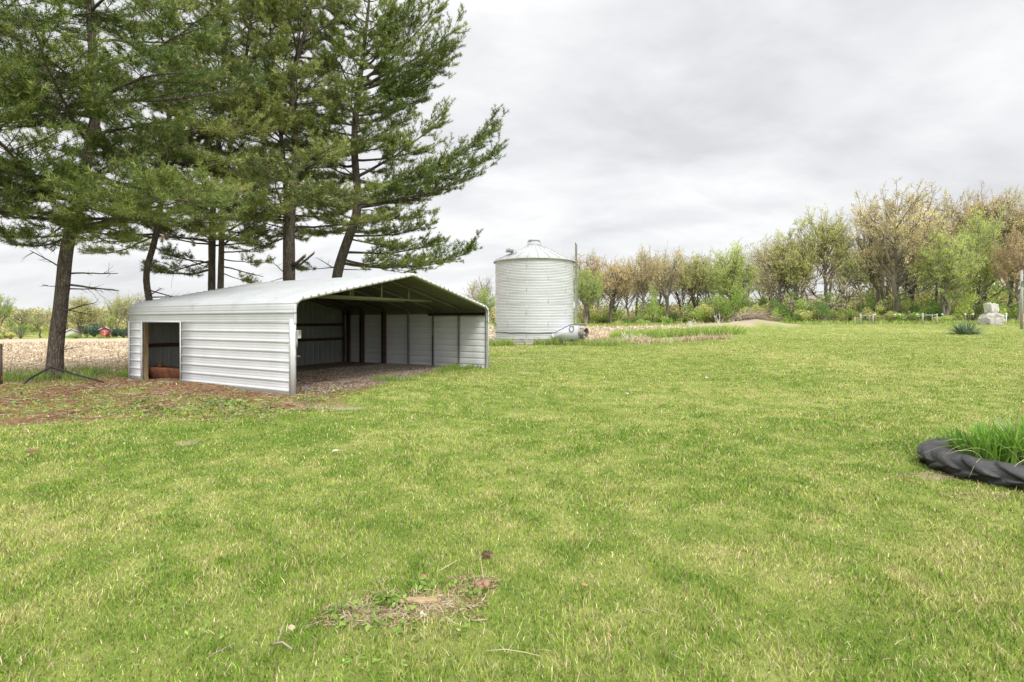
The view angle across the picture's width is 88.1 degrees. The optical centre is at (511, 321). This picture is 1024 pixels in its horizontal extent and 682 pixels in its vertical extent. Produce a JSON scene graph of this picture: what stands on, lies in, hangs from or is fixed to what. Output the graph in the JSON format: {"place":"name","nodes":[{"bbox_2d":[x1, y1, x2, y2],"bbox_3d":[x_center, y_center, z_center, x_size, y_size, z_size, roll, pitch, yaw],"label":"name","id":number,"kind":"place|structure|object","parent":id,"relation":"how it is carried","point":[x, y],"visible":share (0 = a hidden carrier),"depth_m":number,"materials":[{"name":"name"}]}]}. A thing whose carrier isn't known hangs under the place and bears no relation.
{"place":"outdoors","nodes":[
{"label":"outdoors","id":0,"kind":"place"},
{"bbox_2d":[202,363,442,393],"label":"gravel","id":1,"kind":"structure","parent":0,"point":[382,370],"depth_m":15.51,"materials":[{"name":"brown gravel"}]},
{"bbox_2d":[0,323,697,375],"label":"field","id":2,"kind":"structure","parent":0,"point":[24,340],"depth_m":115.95,"materials":[{"name":"beige plant"}]},
{"bbox_2d":[0,294,17,332],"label":"tree","id":3,"kind":"object","parent":2,"relation":"on","point":[6,308],"visible":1,"depth_m":140.40,"materials":[{"name":"green plant"}]},
{"bbox_2d":[0,315,40,338],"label":"shrub","id":4,"kind":"object","parent":2,"relation":"on","point":[22,330],"visible":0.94,"depth_m":142.28,"materials":[{"name":"green plant"}]},
{"bbox_2d":[3,363,127,381],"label":"weeds","id":5,"kind":"object","parent":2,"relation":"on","point":[8,376],"visible":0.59,"depth_m":14.58,"materials":[{"name":"green plant"}]},
{"bbox_2d":[40,0,273,300],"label":"pine tree","id":6,"kind":"object","parent":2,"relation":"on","point":[205,228],"visible":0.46,"depth_m":18.04,"materials":[{"name":"green plant"}]},
{"bbox_2d":[98,0,317,290],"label":"pine tree","id":7,"kind":"object","parent":2,"relation":"on","point":[156,268],"visible":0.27,"depth_m":20.69,"materials":[{"name":"green plant"}]},
{"bbox_2d":[119,0,317,288],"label":"pine tree","id":8,"kind":"object","parent":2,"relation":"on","point":[279,208],"visible":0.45,"depth_m":19.81,"materials":[{"name":"green plant"}]},
{"bbox_2d":[147,0,396,281],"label":"pine tree","id":9,"kind":"object","parent":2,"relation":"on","point":[336,152],"visible":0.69,"depth_m":20.75,"materials":[{"name":"green plant"}]},
{"bbox_2d":[193,0,350,279],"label":"pine tree","id":10,"kind":"object","parent":2,"relation":"on","point":[342,179],"visible":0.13,"depth_m":23.77,"materials":[{"name":"green plant"}]},
{"bbox_2d":[256,0,509,277],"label":"pine tree","id":11,"kind":"object","parent":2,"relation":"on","point":[422,70],"visible":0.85,"depth_m":23.41,"materials":[{"name":"green plant"}]},
{"bbox_2d":[573,265,606,324],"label":"tree","id":12,"kind":"object","parent":2,"relation":"on","point":[587,296],"visible":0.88,"depth_m":110.48,"materials":[{"name":"green plant"}]},
{"bbox_2d":[0,318,1023,681],"bbox_3d":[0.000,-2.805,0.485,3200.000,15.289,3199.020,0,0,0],"label":"lawn","id":13,"kind":"structure","parent":0,"point":[124,662],"depth_m":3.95,"materials":[{"name":"green plant"}]},
{"bbox_2d":[0,344,2,384],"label":"steel fence post","id":14,"kind":"object","parent":13,"relation":"on","point":[1,364],"visible":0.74,"depth_m":13.23,"materials":[{"name":"metal"}]},
{"bbox_2d":[9,309,33,334],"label":"tree","id":15,"kind":"object","parent":13,"relation":"on","point":[21,317],"visible":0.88,"depth_m":165.19,"materials":[{"name":"green plant"}]},
{"bbox_2d":[23,310,49,337],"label":"tree","id":16,"kind":"object","parent":13,"relation":"on","point":[38,315],"visible":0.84,"depth_m":149.56,"materials":[{"name":"green plant"}]},
{"bbox_2d":[22,366,103,383],"bbox_3d":[-11.403,1.438,13.830,1.862,0.475,1.325,0,0,-13],"label":"black pipe","id":17,"kind":"object","parent":13,"relation":"on","point":[40,372],"visible":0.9,"depth_m":13.90,"materials":[{"name":"rubber"}]},
{"bbox_2d":[0,0,152,222],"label":"pine tree","id":18,"kind":"object","parent":13,"relation":"on","point":[39,119],"visible":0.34,"depth_m":13.75,"materials":[{"name":"green plant"}]},
{"bbox_2d":[67,293,107,337],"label":"tree","id":19,"kind":"object","parent":13,"relation":"on","point":[80,316],"visible":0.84,"depth_m":145.62,"materials":[{"name":"green plant"}]},
{"bbox_2d":[77,323,100,336],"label":"shrub","id":20,"kind":"object","parent":13,"relation":"on","point":[85,332],"visible":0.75,"depth_m":159.81,"materials":[{"name":"green plant"}]},
{"bbox_2d":[104,296,127,330],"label":"tree","id":21,"kind":"object","parent":13,"relation":"on","point":[115,312],"visible":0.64,"depth_m":149.43,"materials":[{"name":"green plant"}]},
{"bbox_2d":[108,327,127,337],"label":"shrub","id":22,"kind":"object","parent":13,"relation":"on","point":[118,332],"visible":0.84,"depth_m":145.27,"materials":[{"name":"green plant"}]},
{"bbox_2d":[113,292,144,337],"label":"tree","id":23,"kind":"object","parent":13,"relation":"on","point":[125,306],"visible":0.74,"depth_m":146.37,"materials":[{"name":"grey plant"}]},
{"bbox_2d":[0,0,266,378],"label":"pine tree","id":24,"kind":"object","parent":13,"relation":"on","point":[129,201],"visible":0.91,"depth_m":13.27,"materials":[{"name":"green plant"}]},
{"bbox_2d":[148,362,179,378],"bbox_3d":[-9.437,1.352,14.642,1.368,0.450,0.648,0,0,3],"label":"rusty trough","id":25,"kind":"object","parent":13,"relation":"on","point":[160,370],"visible":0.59,"depth_m":14.36,"materials":[{"name":"metal"}]},
{"bbox_2d":[0,378,379,423],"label":"twigs","id":26,"kind":"object","parent":13,"relation":"on","point":[164,392],"visible":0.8,"depth_m":10.57,"materials":[{"name":"brown wood"}]},
{"bbox_2d":[0,375,380,424],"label":"needle litter","id":27,"kind":"object","parent":13,"relation":"on","point":[106,382],"visible":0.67,"depth_m":11.03,"materials":[{"name":"brown plant"}]},
{"bbox_2d":[0,386,387,418],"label":"ground ivy","id":28,"kind":"object","parent":13,"relation":"on","point":[207,404],"visible":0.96,"depth_m":9.54,"materials":[{"name":"green plant"}]},
{"bbox_2d":[128,273,489,394],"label":"metal shed","id":29,"kind":"structure","parent":13,"relation":"on","point":[269,337],"depth_m":15.03,"materials":[{"name":"white paint"}]},
{"bbox_2d":[309,576,485,640],"bbox_3d":[-0.606,1.519,2.835,0.924,0.070,0.622,0,0,0],"label":"clover","id":30,"kind":"object","parent":13,"relation":"on","point":[397,600],"visible":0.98,"depth_m":2.83,"materials":[{"name":"green plant"}]},
{"bbox_2d":[399,596,438,604],"bbox_3d":[-0.508,1.533,2.904,0.226,0.041,0.070,5,-10,-10],"label":"rotten wood","id":31,"kind":"object","parent":13,"relation":"on","point":[423,599],"visible":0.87,"depth_m":2.89,"materials":[{"name":"wood"}]},
{"bbox_2d":[370,363,485,381],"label":"weeds","id":32,"kind":"object","parent":13,"relation":"on","point":[447,368],"visible":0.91,"depth_m":16.19,"materials":[{"name":"green plant"}]},
{"bbox_2d":[461,280,490,300],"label":"tree","id":33,"kind":"object","parent":13,"relation":"on","point":[473,288],"visible":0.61,"depth_m":127.55,"materials":[{"name":"grey plant"}]},
{"bbox_2d":[474,578,490,591],"bbox_3d":[-0.172,1.523,3.043,0.074,0.077,0.103,0,0,39],"label":"rotten wood","id":34,"kind":"object","parent":13,"relation":"on","point":[482,583],"visible":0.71,"depth_m":3.03,"materials":[{"name":"wood"}]},
{"bbox_2d":[474,275,494,301],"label":"tree","id":35,"kind":"object","parent":13,"relation":"on","point":[489,290],"visible":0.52,"depth_m":134.29,"materials":[{"name":"green plant"}]},
{"bbox_2d":[475,287,495,314],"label":"tree","id":36,"kind":"object","parent":13,"relation":"on","point":[483,300],"visible":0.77,"depth_m":117.42,"materials":[{"name":"green plant"}]},
{"bbox_2d":[98,411,896,671],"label":"lawn weeds","id":37,"kind":"object","parent":13,"relation":"on","point":[347,661],"visible":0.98,"depth_m":2.80,"materials":[{"name":"green plant"}]},
{"bbox_2d":[0,278,1023,335],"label":"undergrowth","id":38,"kind":"object","parent":13,"relation":"on","point":[921,298],"visible":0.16,"depth_m":133.16,"materials":[{"name":"green plant"}]},
{"bbox_2d":[493,239,588,344],"bbox_3d":[1.861,-2.036,37.034,6.435,7.420,5.764,0,0,0],"label":"grain bin","id":39,"kind":"object","parent":13,"relation":"on","point":[534,287],"visible":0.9,"depth_m":34.65,"materials":[{"name":"metal"}]},
{"bbox_2d":[489,336,632,345],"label":"weeds","id":40,"kind":"object","parent":13,"relation":"on","point":[568,342],"visible":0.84,"depth_m":33.70,"materials":[{"name":"green plant"}]},
{"bbox_2d":[571,248,607,324],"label":"tree","id":41,"kind":"object","parent":13,"relation":"on","point":[588,266],"visible":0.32,"depth_m":120.45,"materials":[{"name":"beige plant"}]},
{"bbox_2d":[590,311,617,324],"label":"shrub","id":42,"kind":"object","parent":13,"relation":"on","point":[597,318],"visible":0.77,"depth_m":124.16,"materials":[{"name":"green plant"}]},
{"bbox_2d":[583,256,635,324],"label":"tree","id":43,"kind":"object","parent":13,"relation":"on","point":[615,270],"visible":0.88,"depth_m":115.94,"materials":[{"name":"beige plant"}]},
{"bbox_2d":[489,319,752,338],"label":"tall grass","id":44,"kind":"structure","parent":13,"relation":"on","point":[656,332],"depth_m":43.47,"materials":[{"name":"green plant"}]},
{"bbox_2d":[611,262,642,316],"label":"tree","id":45,"kind":"object","parent":13,"relation":"on","point":[625,297],"visible":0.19,"depth_m":137.78,"materials":[{"name":"brown plant"}]},
{"bbox_2d":[617,246,666,318],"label":"tree","id":46,"kind":"object","parent":13,"relation":"on","point":[644,278],"visible":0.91,"depth_m":116.89,"materials":[{"name":"grey plant"}]},
{"bbox_2d":[638,281,663,322],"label":"shrub","id":47,"kind":"object","parent":13,"relation":"on","point":[653,301],"visible":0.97,"depth_m":111.67,"materials":[{"name":"green plant"}]},
{"bbox_2d":[642,252,676,305],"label":"tree","id":48,"kind":"object","parent":13,"relation":"on","point":[660,298],"visible":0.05,"depth_m":144.75,"materials":[{"name":"brown plant"}]},
{"bbox_2d":[588,321,732,343],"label":"dry grass","id":49,"kind":"structure","parent":13,"relation":"on","point":[646,339],"depth_m":35.53,"materials":[{"name":"beige plant"}]},
{"bbox_2d":[306,471,1023,628],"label":"chaff","id":50,"kind":"object","parent":13,"relation":"on","point":[421,606],"visible":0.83,"depth_m":2.84,"materials":[{"name":"beige plant"}]},
{"bbox_2d":[643,245,687,316],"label":"tree","id":51,"kind":"object","parent":13,"relation":"on","point":[668,273],"visible":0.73,"depth_m":118.26,"materials":[{"name":"grey plant"}]},
{"bbox_2d":[651,304,691,321],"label":"shrub","id":52,"kind":"object","parent":13,"relation":"on","point":[671,316],"visible":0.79,"depth_m":120.34,"materials":[{"name":"green plant"}]},
{"bbox_2d":[665,261,694,316],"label":"tree","id":53,"kind":"object","parent":13,"relation":"on","point":[682,293],"visible":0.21,"depth_m":138.39,"materials":[{"name":"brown plant"}]},
{"bbox_2d":[668,249,715,322],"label":"tree","id":54,"kind":"object","parent":13,"relation":"on","point":[696,278],"visible":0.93,"depth_m":115.85,"materials":[{"name":"green plant"}]},
{"bbox_2d":[685,252,721,303],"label":"tree","id":55,"kind":"object","parent":13,"relation":"on","point":[710,258],"visible":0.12,"depth_m":141.77,"materials":[{"name":"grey plant"}]},
{"bbox_2d":[693,298,720,322],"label":"shrub","id":56,"kind":"object","parent":13,"relation":"on","point":[708,312],"visible":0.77,"depth_m":108.43,"materials":[{"name":"green plant"}]},
{"bbox_2d":[701,262,725,304],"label":"tree","id":57,"kind":"object","parent":13,"relation":"on","point":[711,289],"visible":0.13,"depth_m":133.70,"materials":[{"name":"green plant"}]},
{"bbox_2d":[694,281,741,322],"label":"shrub","id":58,"kind":"object","parent":13,"relation":"on","point":[728,310],"visible":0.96,"depth_m":105.70,"materials":[{"name":"green plant"}]},
{"bbox_2d":[697,236,769,321],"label":"tree","id":59,"kind":"object","parent":13,"relation":"on","point":[730,271],"visible":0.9,"depth_m":110.80,"materials":[{"name":"green plant"}]},
{"bbox_2d":[731,292,766,320],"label":"shrub","id":60,"kind":"object","parent":13,"relation":"on","point":[735,300],"visible":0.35,"depth_m":103.11,"materials":[{"name":"green plant"}]},
{"bbox_2d":[740,302,772,319],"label":"shrub","id":61,"kind":"object","parent":13,"relation":"on","point":[759,308],"visible":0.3,"depth_m":98.62,"materials":[{"name":"green plant"}]},
{"bbox_2d":[728,299,786,321],"bbox_3d":[28.195,-0.843,60.685,6.398,3.523,5.004,0,0,31],"label":"brush pile","id":62,"kind":"object","parent":13,"relation":"on","point":[759,315],"visible":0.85,"depth_m":60.29,"materials":[{"name":"brown wood"}]},
{"bbox_2d":[746,251,777,301],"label":"tree","id":63,"kind":"object","parent":13,"relation":"on","point":[755,289],"visible":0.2,"depth_m":117.53,"materials":[{"name":"green plant"}]},
{"bbox_2d":[754,289,798,321],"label":"shrub","id":64,"kind":"object","parent":13,"relation":"on","point":[781,305],"visible":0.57,"depth_m":92.39,"materials":[{"name":"green plant"}]},
{"bbox_2d":[743,229,822,320],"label":"tree","id":65,"kind":"object","parent":13,"relation":"on","point":[767,274],"visible":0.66,"depth_m":97.58,"materials":[{"name":"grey plant"}]},
{"bbox_2d":[771,298,812,322],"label":"shrub","id":66,"kind":"object","parent":13,"relation":"on","point":[789,316],"visible":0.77,"depth_m":89.45,"materials":[{"name":"green plant"}]},
{"bbox_2d":[765,219,825,321],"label":"tree","id":67,"kind":"object","parent":13,"relation":"on","point":[803,270],"visible":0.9,"depth_m":94.34,"materials":[{"name":"green plant"}]},
{"bbox_2d":[794,307,822,322],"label":"shrub","id":68,"kind":"object","parent":13,"relation":"on","point":[808,316],"visible":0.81,"depth_m":84.70,"materials":[{"name":"green plant"}]},
{"bbox_2d":[791,290,837,321],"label":"shrub","id":69,"kind":"object","parent":13,"relation":"on","point":[821,309],"visible":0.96,"depth_m":83.57,"materials":[{"name":"green plant"}]},
{"bbox_2d":[792,203,858,320],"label":"tree","id":70,"kind":"object","parent":13,"relation":"on","point":[830,234],"visible":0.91,"depth_m":93.51,"materials":[{"name":"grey plant"}]},
{"bbox_2d":[785,252,874,322],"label":"tree","id":71,"kind":"object","parent":13,"relation":"on","point":[833,306],"visible":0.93,"depth_m":87.87,"materials":[{"name":"green plant"}]},
{"bbox_2d":[829,309,858,322],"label":"shrub","id":72,"kind":"object","parent":13,"relation":"on","point":[842,318],"visible":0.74,"depth_m":84.58,"materials":[{"name":"green plant"}]},
{"bbox_2d":[827,234,862,308],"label":"tree","id":73,"kind":"object","parent":13,"relation":"on","point":[837,277],"visible":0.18,"depth_m":117.71,"materials":[{"name":"green plant"}]},
{"bbox_2d":[836,246,880,310],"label":"tree","id":74,"kind":"object","parent":13,"relation":"on","point":[848,262],"visible":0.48,"depth_m":109.95,"materials":[{"name":"green plant"}]},
{"bbox_2d":[848,297,886,320],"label":"shrub","id":75,"kind":"object","parent":13,"relation":"on","point":[879,308],"visible":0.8,"depth_m":83.59,"materials":[{"name":"green plant"}]},
{"bbox_2d":[841,223,903,316],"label":"tree","id":76,"kind":"object","parent":13,"relation":"on","point":[872,277],"visible":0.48,"depth_m":89.12,"materials":[{"name":"brown plant"}]},
{"bbox_2d":[852,290,894,319],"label":"shrub","id":77,"kind":"object","parent":13,"relation":"on","point":[870,307],"visible":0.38,"depth_m":96.72,"materials":[{"name":"green plant"}]},
{"bbox_2d":[863,239,893,308],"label":"tree","id":78,"kind":"object","parent":13,"relation":"on","point":[882,291],"visible":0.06,"depth_m":107.76,"materials":[{"name":"green plant"}]},
{"bbox_2d":[874,311,906,322],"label":"shrub","id":79,"kind":"object","parent":13,"relation":"on","point":[889,313],"visible":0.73,"depth_m":81.67,"materials":[{"name":"green plant"}]},
{"bbox_2d":[867,297,915,321],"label":"shrub","id":80,"kind":"object","parent":13,"relation":"on","point":[904,308],"visible":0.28,"depth_m":95.05,"materials":[{"name":"green plant"}]},
{"bbox_2d":[893,312,920,322],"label":"shrub","id":81,"kind":"object","parent":13,"relation":"on","point":[901,317],"visible":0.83,"depth_m":79.95,"materials":[{"name":"green plant"}]},
{"bbox_2d":[886,237,931,321],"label":"tree","id":82,"kind":"object","parent":13,"relation":"on","point":[910,291],"visible":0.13,"depth_m":93.72,"materials":[{"name":"brown plant"}]},
{"bbox_2d":[836,177,982,313],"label":"tree","id":83,"kind":"object","parent":13,"relation":"on","point":[896,227],"visible":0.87,"depth_m":85.26,"materials":[{"name":"grey plant"}]},
{"bbox_2d":[894,291,943,322],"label":"shrub","id":84,"kind":"object","parent":13,"relation":"on","point":[916,309],"visible":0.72,"depth_m":83.38,"materials":[{"name":"green plant"}]},
{"bbox_2d":[909,303,946,320],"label":"shrub","id":85,"kind":"object","parent":13,"relation":"on","point":[939,313],"visible":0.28,"depth_m":85.49,"materials":[{"name":"green plant"}]},
{"bbox_2d":[904,226,989,316],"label":"tree","id":86,"kind":"object","parent":13,"relation":"on","point":[949,277],"visible":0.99,"depth_m":78.95,"materials":[{"name":"green plant"}]},
{"bbox_2d":[917,187,999,320],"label":"tree","id":87,"kind":"object","parent":13,"relation":"on","point":[947,206],"visible":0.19,"depth_m":96.52,"materials":[{"name":"grey plant"}]},
{"bbox_2d":[943,320,987,333],"bbox_3d":[32.241,0.356,37.693,2.784,1.155,2.622,0,0,0],"label":"yucca","id":88,"kind":"object","parent":13,"relation":"on","point":[965,329],"visible":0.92,"depth_m":37.30,"materials":[{"name":"green plant"}]},
{"bbox_2d":[917,437,1023,490],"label":"tyre planter","id":89,"kind":"object","parent":13,"relation":"on","point":[958,464],"visible":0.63,"depth_m":5.11,"materials":[{"name":"rubber"}]},
{"bbox_2d":[902,427,1023,478],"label":"dry leaf bundle","id":90,"kind":"object","parent":89,"relation":"on","point":[980,448],"visible":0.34,"depth_m":5.19,"materials":[{"name":"plant"}]},
{"bbox_2d":[920,418,1023,463],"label":"daylily","id":91,"kind":"object","parent":89,"relation":"in","point":[974,443],"visible":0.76,"depth_m":5.38,"materials":[{"name":"green plant"}]},
{"bbox_2d":[967,412,1023,464],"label":"daylily","id":92,"kind":"object","parent":89,"relation":"in","point":[1004,436],"visible":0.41,"depth_m":5.36,"materials":[{"name":"green plant"}]},
{"bbox_2d":[968,411,1023,442],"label":"daylily","id":93,"kind":"object","parent":89,"relation":"in","point":[1005,426],"visible":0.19,"depth_m":5.80,"materials":[{"name":"green plant"}]},
{"bbox_2d":[948,287,1000,321],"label":"shrub","id":94,"kind":"object","parent":13,"relation":"on","point":[963,308],"visible":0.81,"depth_m":79.28,"materials":[{"name":"green plant"}]},
{"bbox_2d":[943,282,1007,320],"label":"shrub","id":95,"kind":"object","parent":13,"relation":"on","point":[973,316],"visible":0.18,"depth_m":94.67,"materials":[{"name":"green plant"}]},
{"bbox_2d":[951,298,1007,320],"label":"shrub","id":96,"kind":"object","parent":13,"relation":"on","point":[1003,311],"visible":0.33,"depth_m":82.72,"materials":[{"name":"green plant"}]},
{"bbox_2d":[942,202,1023,320],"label":"tree","id":97,"kind":"object","parent":13,"relation":"on","point":[982,230],"visible":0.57,"depth_m":83.20,"materials":[{"name":"green plant"}]},
{"bbox_2d":[943,180,1022,301],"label":"tree","id":98,"kind":"object","parent":13,"relation":"on","point":[985,206],"visible":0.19,"depth_m":94.47,"materials":[{"name":"beige plant"}]},
{"bbox_2d":[977,312,1004,324],"bbox_3d":[53.922,-0.173,59.583,2.148,1.787,1.915,0,0,0],"label":"boulder","id":99,"kind":"object","parent":13,"relation":"on","point":[989,318],"visible":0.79,"depth_m":58.80,"materials":[{"name":"stone"}]},
{"bbox_2d":[983,302,998,313],"bbox_3d":[53.887,-1.416,59.505,1.102,1.469,1.137,0,0,0],"label":"boulder","id":100,"kind":"object","parent":99,"relation":"on","point":[990,307],"visible":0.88,"depth_m":59.06,"materials":[{"name":"white stone"}]},
{"bbox_2d":[974,183,1023,320],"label":"tree","id":101,"kind":"object","parent":13,"relation":"on","point":[997,211],"visible":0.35,"depth_m":90.95,"materials":[{"name":"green plant"}]},
{"bbox_2d":[985,222,1023,320],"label":"tree","id":102,"kind":"object","parent":13,"relation":"on","point":[1014,262],"visible":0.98,"depth_m":78.28,"materials":[{"name":"grey plant"}]},
{"bbox_2d":[998,283,1023,318],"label":"shrub","id":103,"kind":"object","parent":13,"relation":"on","point":[1011,310],"visible":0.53,"depth_m":80.08,"materials":[{"name":"green plant"}]},
{"bbox_2d":[998,196,1023,257],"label":"tree","id":104,"kind":"object","parent":13,"relation":"on","point":[1020,217],"visible":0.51,"depth_m":89.04,"materials":[{"name":"grey plant"}]},
{"bbox_2d":[1010,270,1023,328],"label":"metal pole","id":105,"kind":"object","parent":13,"relation":"on","point":[1021,301],"visible":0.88,"depth_m":43.94,"materials":[{"name":"metal"}]},
{"bbox_2d":[0,0,1023,314],"label":"sky","id":106,"kind":"structure","parent":0,"point":[693,126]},
{"bbox_2d":[738,319,1019,323],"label":"tall grass","id":107,"kind":"structure","parent":0,"point":[898,322],"depth_m":72.31,"materials":[{"name":"green plant"}]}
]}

